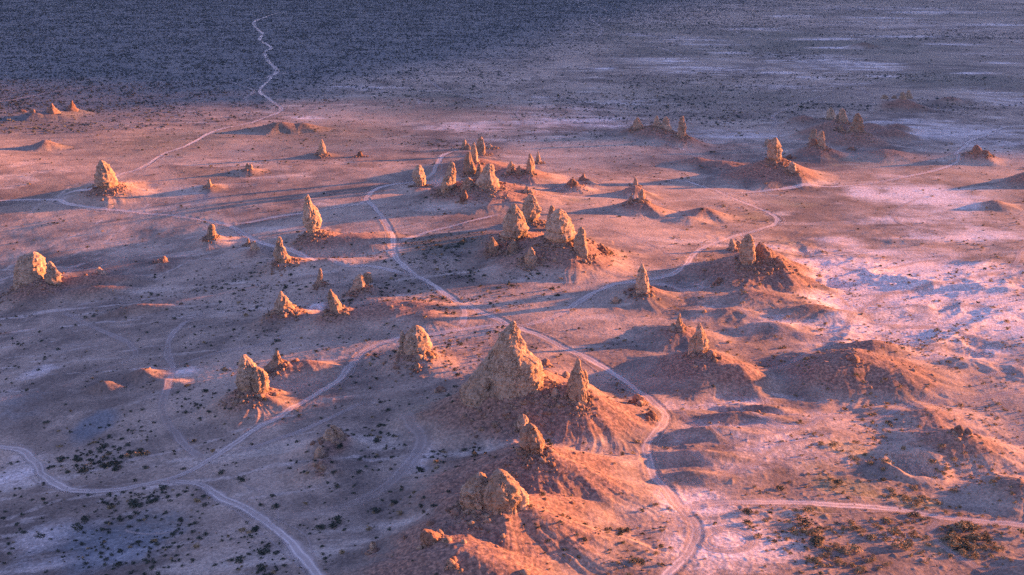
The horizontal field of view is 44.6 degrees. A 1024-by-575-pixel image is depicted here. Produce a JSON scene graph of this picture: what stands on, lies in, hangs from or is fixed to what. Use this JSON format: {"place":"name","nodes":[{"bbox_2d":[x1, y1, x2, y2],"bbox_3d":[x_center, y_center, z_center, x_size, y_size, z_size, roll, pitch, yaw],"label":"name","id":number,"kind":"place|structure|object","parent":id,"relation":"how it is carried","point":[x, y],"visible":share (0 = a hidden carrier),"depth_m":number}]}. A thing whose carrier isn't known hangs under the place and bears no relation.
{"place":"outdoors","nodes":[
{"label":"outdoors","id":0,"kind":"place"},
{"bbox_2d":[66,314,128,342],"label":"path","id":1,"kind":"structure","parent":0,"point":[111,334],"depth_m":438.22},
{"bbox_2d":[63,75,282,194],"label":"road","id":2,"kind":"structure","parent":0,"point":[206,134],"depth_m":776.92},
{"bbox_2d":[161,321,198,455],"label":"path","id":3,"kind":"structure","parent":0,"point":[166,388],"depth_m":376.72},
{"bbox_2d":[0,199,401,272],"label":"road","id":4,"kind":"structure","parent":0,"point":[251,238],"depth_m":569.46},
{"bbox_2d":[0,324,497,493],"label":"road","id":5,"kind":"structure","parent":0,"point":[28,455],"depth_m":337.27},
{"bbox_2d":[174,480,325,574],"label":"road","id":6,"kind":"structure","parent":0,"point":[296,549],"depth_m":276.83},
{"bbox_2d":[187,481,306,574],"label":"tyre track","id":7,"kind":"structure","parent":6,"relation":"on","point":[289,558],"depth_m":270.92},
{"bbox_2d":[202,484,313,556],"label":"tyre track","id":8,"kind":"structure","parent":6,"relation":"on","point":[276,519],"depth_m":277.39},
{"bbox_2d":[249,406,354,448],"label":"path","id":9,"kind":"structure","parent":0,"point":[300,430],"depth_m":331.85},
{"bbox_2d":[239,152,450,223],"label":"road","id":10,"kind":"structure","parent":0,"point":[371,192],"depth_m":622.47},
{"bbox_2d":[400,433,424,468],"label":"path","id":11,"kind":"structure","parent":0,"point":[419,445],"depth_m":309.10},
{"bbox_2d":[401,215,493,239],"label":"road","id":12,"kind":"structure","parent":0,"point":[419,234],"depth_m":544.28},
{"bbox_2d":[458,304,468,325],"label":"path","id":13,"kind":"structure","parent":0,"point":[464,316],"depth_m":414.11},
{"bbox_2d":[0,0,1023,574],"bbox_3d":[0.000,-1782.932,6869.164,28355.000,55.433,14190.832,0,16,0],"label":"ground","id":14,"kind":"structure","parent":0,"point":[746,458],"depth_m":463.46},
{"bbox_2d":[13,251,61,289],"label":"rock pinnacle","id":15,"kind":"object","parent":14,"relation":"on","point":[30,267],"visible":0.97,"depth_m":504.79},
{"bbox_2d":[44,103,60,113],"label":"rock pinnacle","id":16,"kind":"object","parent":14,"relation":"on","point":[51,109],"visible":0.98,"depth_m":865.14},
{"bbox_2d":[66,100,78,111],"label":"rock pinnacle","id":17,"kind":"object","parent":14,"relation":"on","point":[71,107],"visible":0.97,"depth_m":881.11},
{"bbox_2d":[93,267,106,274],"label":"boulder","id":18,"kind":"object","parent":14,"relation":"on","point":[98,270],"visible":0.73,"depth_m":520.39},
{"bbox_2d":[94,160,118,188],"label":"rock pinnacle","id":19,"kind":"object","parent":14,"relation":"on","point":[105,177],"visible":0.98,"depth_m":628.24},
{"bbox_2d":[128,498,138,507],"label":"desert shrub","id":20,"kind":"object","parent":14,"relation":"on","point":[132,503],"visible":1,"depth_m":300.59},
{"bbox_2d":[154,256,169,262],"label":"boulder","id":21,"kind":"object","parent":14,"relation":"on","point":[162,259],"visible":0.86,"depth_m":527.36},
{"bbox_2d":[206,224,215,237],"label":"rock pinnacle","id":22,"kind":"object","parent":14,"relation":"on","point":[211,232],"visible":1,"depth_m":550.32},
{"bbox_2d":[106,361,356,487],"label":"tyre track","id":23,"kind":"structure","parent":14,"relation":"on","point":[247,442],"depth_m":326.85},
{"bbox_2d":[232,555,245,562],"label":"desert shrub","id":24,"kind":"object","parent":14,"relation":"on","point":[239,558],"visible":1,"depth_m":263.18},
{"bbox_2d":[234,354,269,393],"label":"rock pinnacle","id":25,"kind":"object","parent":14,"relation":"on","point":[250,375],"visible":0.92,"depth_m":350.33},
{"bbox_2d":[246,238,259,250],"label":"rock pinnacle","id":26,"kind":"object","parent":14,"relation":"on","point":[253,246],"visible":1,"depth_m":528.01},
{"bbox_2d":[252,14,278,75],"bbox_3d":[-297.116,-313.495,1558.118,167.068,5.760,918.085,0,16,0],"label":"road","id":27,"kind":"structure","parent":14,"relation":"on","point":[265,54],"depth_m":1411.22},
{"bbox_2d":[269,351,283,368],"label":"rock pinnacle","id":28,"kind":"object","parent":14,"relation":"on","point":[275,362],"visible":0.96,"depth_m":372.17},
{"bbox_2d":[273,236,290,263],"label":"rock pinnacle","id":29,"kind":"object","parent":14,"relation":"on","point":[280,255],"visible":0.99,"depth_m":496.47},
{"bbox_2d":[273,291,294,311],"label":"rock pinnacle","id":30,"kind":"object","parent":14,"relation":"on","point":[282,302],"visible":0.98,"depth_m":428.41},
{"bbox_2d":[302,194,321,233],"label":"rock pinnacle","id":31,"kind":"object","parent":14,"relation":"on","point":[312,219],"visible":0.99,"depth_m":526.70},
{"bbox_2d":[316,268,322,283],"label":"rock pinnacle","id":32,"kind":"object","parent":14,"relation":"on","point":[319,278],"visible":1,"depth_m":464.57},
{"bbox_2d":[314,446,325,458],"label":"boulder","id":33,"kind":"object","parent":14,"relation":"on","point":[319,452],"visible":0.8,"depth_m":311.02},
{"bbox_2d":[318,139,325,153],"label":"rock pinnacle","id":34,"kind":"object","parent":14,"relation":"on","point":[322,148],"visible":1,"depth_m":709.05},
{"bbox_2d":[327,289,341,312],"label":"rock pinnacle","id":35,"kind":"object","parent":14,"relation":"on","point":[334,302],"visible":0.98,"depth_m":418.43},
{"bbox_2d":[323,424,346,440],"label":"boulder","id":36,"kind":"object","parent":14,"relation":"on","point":[333,432],"visible":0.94,"depth_m":316.93},
{"bbox_2d":[350,272,372,291],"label":"rock pinnacle","id":37,"kind":"object","parent":14,"relation":"on","point":[360,281],"visible":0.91,"depth_m":449.86},
{"bbox_2d":[396,325,431,354],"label":"rock pinnacle","id":38,"kind":"object","parent":14,"relation":"on","point":[414,340],"visible":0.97,"depth_m":370.44},
{"bbox_2d":[412,165,425,185],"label":"rock pinnacle","id":39,"kind":"object","parent":14,"relation":"on","point":[418,176],"visible":0.88,"depth_m":631.44},
{"bbox_2d":[419,529,441,547],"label":"boulder","id":40,"kind":"object","parent":14,"relation":"on","point":[428,537],"visible":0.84,"depth_m":246.42},
{"bbox_2d":[441,162,456,192],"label":"rock pinnacle","id":41,"kind":"object","parent":14,"relation":"on","point":[448,182],"visible":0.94,"depth_m":597.55},
{"bbox_2d":[460,190,467,201],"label":"boulder","id":42,"kind":"object","parent":14,"relation":"on","point":[464,197],"visible":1,"depth_m":581.65},
{"bbox_2d":[461,139,470,149],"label":"rock pinnacle","id":43,"kind":"object","parent":14,"relation":"on","point":[465,145],"visible":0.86,"depth_m":737.18},
{"bbox_2d":[460,177,474,189],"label":"rock pinnacle","id":44,"kind":"object","parent":14,"relation":"on","point":[468,183],"visible":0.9,"depth_m":595.76},
{"bbox_2d":[463,151,475,174],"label":"rock pinnacle","id":45,"kind":"object","parent":14,"relation":"on","point":[469,168],"visible":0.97,"depth_m":644.63},
{"bbox_2d":[470,142,478,161],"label":"rock pinnacle","id":46,"kind":"object","parent":14,"relation":"on","point":[474,154],"visible":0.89,"depth_m":658.49},
{"bbox_2d":[475,164,481,175],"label":"rock pinnacle","id":47,"kind":"object","parent":14,"relation":"on","point":[478,170],"visible":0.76,"depth_m":643.33},
{"bbox_2d":[476,137,485,154],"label":"rock pinnacle","id":48,"kind":"object","parent":14,"relation":"on","point":[480,145],"visible":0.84,"depth_m":715.33},
{"bbox_2d":[475,163,499,189],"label":"rock pinnacle","id":49,"kind":"object","parent":14,"relation":"on","point":[487,179],"visible":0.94,"depth_m":591.84},
{"bbox_2d":[488,237,498,253],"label":"rock pinnacle","id":50,"kind":"object","parent":14,"relation":"on","point":[493,246],"visible":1,"depth_m":483.73},
{"bbox_2d":[459,468,528,514],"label":"rock pinnacle","id":51,"kind":"object","parent":14,"relation":"on","point":[498,491],"visible":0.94,"depth_m":253.73},
{"bbox_2d":[459,321,544,407],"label":"rock pinnacle","id":52,"kind":"object","parent":14,"relation":"on","point":[510,367],"visible":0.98,"depth_m":314.16},
{"bbox_2d":[504,161,514,173],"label":"rock pinnacle","id":53,"kind":"object","parent":14,"relation":"on","point":[510,167],"visible":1,"depth_m":642.72},
{"bbox_2d":[0,118,1021,574],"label":"rubble","id":54,"kind":"object","parent":14,"relation":"on","point":[482,428],"visible":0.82,"depth_m":423.90},
{"bbox_2d":[0,0,1023,135],"bbox_3d":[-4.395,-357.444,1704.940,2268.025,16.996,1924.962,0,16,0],"label":"scrub","id":55,"kind":"object","parent":14,"relation":"on","point":[560,6],"visible":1,"depth_m":1544.32},
{"bbox_2d":[0,65,1023,574],"bbox_3d":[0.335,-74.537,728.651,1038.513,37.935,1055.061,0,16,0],"label":"scrub","id":56,"kind":"object","parent":14,"relation":"on","point":[108,531],"visible":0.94,"depth_m":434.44},
{"bbox_2d":[507,239,518,253],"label":"rock pinnacle","id":57,"kind":"object","parent":14,"relation":"on","point":[513,245],"visible":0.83,"depth_m":480.56},
{"bbox_2d":[500,203,528,240],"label":"rock pinnacle","id":58,"kind":"object","parent":14,"relation":"on","point":[515,226],"visible":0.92,"depth_m":488.50},
{"bbox_2d":[524,247,536,265],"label":"rock pinnacle","id":59,"kind":"object","parent":14,"relation":"on","point":[530,258],"visible":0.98,"depth_m":465.74},
{"bbox_2d":[526,153,534,171],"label":"rock pinnacle","id":60,"kind":"object","parent":14,"relation":"on","point":[530,166],"visible":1,"depth_m":641.10},
{"bbox_2d":[517,414,544,454],"bbox_3d":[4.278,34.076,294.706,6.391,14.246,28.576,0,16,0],"label":"rock pinnacle","id":61,"kind":"object","parent":14,"relation":"on","point":[532,441],"visible":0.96,"depth_m":281.02},
{"bbox_2d":[521,194,540,222],"bbox_3d":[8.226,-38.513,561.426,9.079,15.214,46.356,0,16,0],"label":"rock pinnacle","id":62,"kind":"object","parent":14,"relation":"on","point":[531,209],"visible":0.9,"depth_m":540.54},
{"bbox_2d":[549,388,559,396],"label":"boulder","id":63,"kind":"object","parent":14,"relation":"on","point":[553,392],"visible":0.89,"depth_m":317.10},
{"bbox_2d":[544,205,575,242],"bbox_3d":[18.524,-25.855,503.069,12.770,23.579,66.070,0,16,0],"label":"rock pinnacle","id":64,"kind":"object","parent":14,"relation":"on","point":[559,225],"visible":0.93,"depth_m":472.87},
{"bbox_2d":[567,178,578,186],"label":"boulder","id":65,"kind":"object","parent":14,"relation":"on","point":[572,182],"visible":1,"depth_m":620.70},
{"bbox_2d":[567,359,588,404],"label":"rock pinnacle","id":66,"kind":"object","parent":14,"relation":"on","point":[577,384],"visible":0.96,"depth_m":313.58},
{"bbox_2d":[573,227,587,257],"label":"rock pinnacle","id":67,"kind":"object","parent":14,"relation":"on","point":[580,248],"visible":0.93,"depth_m":467.69},
{"bbox_2d":[599,246,609,255],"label":"boulder","id":68,"kind":"object","parent":14,"relation":"on","point":[603,249],"visible":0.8,"depth_m":481.68},
{"bbox_2d":[632,117,642,128],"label":"rock pinnacle","id":69,"kind":"object","parent":14,"relation":"on","point":[637,123],"visible":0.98,"depth_m":794.25},
{"bbox_2d":[630,394,645,404],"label":"boulder","id":70,"kind":"object","parent":14,"relation":"on","point":[636,398],"visible":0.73,"depth_m":333.73},
{"bbox_2d":[638,189,645,199],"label":"rock pinnacle","id":71,"kind":"object","parent":14,"relation":"on","point":[641,196],"visible":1,"depth_m":578.99},
{"bbox_2d":[635,263,649,292],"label":"rock pinnacle","id":72,"kind":"object","parent":14,"relation":"on","point":[642,283],"visible":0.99,"depth_m":428.93},
{"bbox_2d":[647,410,657,419],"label":"boulder","id":73,"kind":"object","parent":14,"relation":"on","point":[652,414],"visible":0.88,"depth_m":322.45},
{"bbox_2d":[653,116,660,126],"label":"rock pinnacle","id":74,"kind":"object","parent":14,"relation":"on","point":[656,122],"visible":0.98,"depth_m":793.08},
{"bbox_2d":[661,117,671,130],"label":"rock pinnacle","id":75,"kind":"object","parent":14,"relation":"on","point":[665,124],"visible":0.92,"depth_m":792.65},
{"bbox_2d":[676,313,682,326],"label":"rock pinnacle","id":76,"kind":"object","parent":14,"relation":"on","point":[679,322],"visible":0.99,"depth_m":390.80},
{"bbox_2d":[677,116,686,136],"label":"rock pinnacle","id":77,"kind":"object","parent":14,"relation":"on","point":[681,129],"visible":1,"depth_m":769.67},
{"bbox_2d":[688,322,708,354],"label":"rock pinnacle","id":78,"kind":"object","parent":14,"relation":"on","point":[698,342],"visible":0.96,"depth_m":357.78},
{"bbox_2d":[697,526,756,552],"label":"tyre track","id":79,"kind":"structure","parent":14,"relation":"on","point":[752,533],"depth_m":261.98},
{"bbox_2d":[701,527,753,551],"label":"tyre track","id":80,"kind":"structure","parent":14,"relation":"on","point":[707,532],"depth_m":262.12},
{"bbox_2d":[704,528,751,549],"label":"tyre track","id":81,"kind":"structure","parent":14,"relation":"on","point":[708,534],"depth_m":261.40},
{"bbox_2d":[709,530,748,547],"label":"tyre track","id":82,"kind":"structure","parent":14,"relation":"on","point":[745,536],"depth_m":261.34},
{"bbox_2d":[728,239,740,248],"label":"rock pinnacle","id":83,"kind":"object","parent":14,"relation":"on","point":[732,244],"visible":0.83,"depth_m":506.39},
{"bbox_2d":[739,234,755,264],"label":"rock pinnacle","id":84,"kind":"object","parent":14,"relation":"on","point":[747,253],"visible":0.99,"depth_m":452.91},
{"bbox_2d":[755,243,775,262],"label":"rock pinnacle","id":85,"kind":"object","parent":14,"relation":"on","point":[765,252],"visible":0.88,"depth_m":457.04},
{"bbox_2d":[767,138,782,161],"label":"rock pinnacle","id":86,"kind":"object","parent":14,"relation":"on","point":[774,149],"visible":0.99,"depth_m":664.29},
{"bbox_2d":[773,257,789,268],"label":"boulder","id":87,"kind":"object","parent":14,"relation":"on","point":[780,262],"visible":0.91,"depth_m":456.10},
{"bbox_2d":[788,162,796,172],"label":"rock pinnacle","id":88,"kind":"object","parent":14,"relation":"on","point":[792,167],"visible":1,"depth_m":658.50},
{"bbox_2d":[797,517,816,526],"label":"desert shrub","id":89,"kind":"object","parent":14,"relation":"on","point":[806,521],"visible":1,"depth_m":269.47},
{"bbox_2d":[808,129,817,140],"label":"rock pinnacle","id":90,"kind":"object","parent":14,"relation":"on","point":[813,133],"visible":0.64,"depth_m":770.54},
{"bbox_2d":[809,535,822,547],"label":"desert shrub","id":91,"kind":"object","parent":14,"relation":"on","point":[814,539],"visible":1,"depth_m":261.13},
{"bbox_2d":[811,527,824,535],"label":"desert shrub","id":92,"kind":"object","parent":14,"relation":"on","point":[816,531],"visible":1,"depth_m":265.74},
{"bbox_2d":[817,130,825,147],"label":"rock pinnacle","id":93,"kind":"object","parent":14,"relation":"on","point":[821,139],"visible":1,"depth_m":732.37},
{"bbox_2d":[825,107,835,119],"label":"rock pinnacle","id":94,"kind":"object","parent":14,"relation":"on","point":[830,113],"visible":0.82,"depth_m":865.39},
{"bbox_2d":[836,108,847,121],"bbox_3d":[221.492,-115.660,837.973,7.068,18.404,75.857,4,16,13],"label":"rock pinnacle","id":95,"kind":"object","parent":14,"relation":"on","point":[842,116],"visible":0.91,"depth_m":802.47},
{"bbox_2d":[846,354,859,363],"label":"boulder","id":96,"kind":"object","parent":14,"relation":"on","point":[854,358],"visible":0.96,"depth_m":356.25},
{"bbox_2d":[847,523,863,531],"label":"desert shrub","id":97,"kind":"object","parent":14,"relation":"on","point":[854,528],"visible":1,"depth_m":268.61},
{"bbox_2d":[847,113,864,131],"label":"rock pinnacle","id":98,"kind":"object","parent":14,"relation":"on","point":[857,125],"visible":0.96,"depth_m":769.37},
{"bbox_2d":[848,542,863,552],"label":"desert shrub","id":99,"kind":"object","parent":14,"relation":"on","point":[855,547],"visible":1,"depth_m":259.38},
{"bbox_2d":[886,525,905,536],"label":"desert shrub","id":100,"kind":"object","parent":14,"relation":"on","point":[895,530],"visible":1,"depth_m":267.70},
{"bbox_2d":[894,538,913,548],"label":"desert shrub","id":101,"kind":"object","parent":14,"relation":"on","point":[907,542],"visible":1,"depth_m":262.11},
{"bbox_2d":[866,312,989,356],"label":"dry wash","id":102,"kind":"object","parent":14,"relation":"on","point":[868,314],"visible":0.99,"depth_m":413.51},
{"bbox_2d":[943,532,959,540],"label":"desert shrub","id":103,"kind":"object","parent":14,"relation":"on","point":[951,536],"visible":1,"depth_m":266.47},
{"bbox_2d":[948,538,961,547],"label":"desert shrub","id":104,"kind":"object","parent":14,"relation":"on","point":[955,542],"visible":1,"depth_m":263.48},
{"bbox_2d":[952,425,965,433],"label":"boulder","id":105,"kind":"object","parent":14,"relation":"on","point":[959,429],"visible":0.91,"depth_m":312.35},
{"bbox_2d":[957,520,969,529],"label":"desert shrub","id":106,"kind":"object","parent":14,"relation":"on","point":[961,524],"visible":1,"depth_m":272.18},
{"bbox_2d":[972,145,991,156],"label":"boulder","id":107,"kind":"object","parent":14,"relation":"on","point":[977,150],"visible":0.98,"depth_m":721.08},
{"bbox_2d":[366,200,702,574],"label":"road","id":108,"kind":"structure","parent":0,"point":[688,552],"depth_m":322.88},
{"bbox_2d":[526,177,779,324],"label":"road","id":109,"kind":"structure","parent":0,"point":[587,296],"depth_m":467.05},
{"bbox_2d":[683,414,729,439],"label":"dry wash","id":110,"kind":"object","parent":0,"point":[717,430],"visible":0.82,"depth_m":313.54},
{"bbox_2d":[709,399,783,424],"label":"dry wash","id":111,"kind":"object","parent":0,"point":[759,415],"visible":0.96,"depth_m":327.42},
{"bbox_2d":[737,307,781,328],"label":"dry wash","id":112,"kind":"object","parent":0,"point":[750,316],"visible":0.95,"depth_m":413.67},
{"bbox_2d":[699,499,1023,526],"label":"road","id":113,"kind":"structure","parent":0,"point":[805,502],"depth_m":279.02},
{"bbox_2d":[739,126,1018,192],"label":"road","id":114,"kind":"structure","parent":0,"point":[947,166],"depth_m":674.02},
{"bbox_2d":[763,390,1023,433],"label":"dirt path","id":115,"kind":"structure","parent":0,"point":[888,413],"depth_m":332.49},
{"bbox_2d":[860,250,1021,312],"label":"dirt path","id":116,"kind":"structure","parent":0,"point":[1018,258],"depth_m":458.56},
{"bbox_2d":[897,304,997,307],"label":"dry wash","id":117,"kind":"object","parent":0,"point":[956,306],"visible":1,"depth_m":435.03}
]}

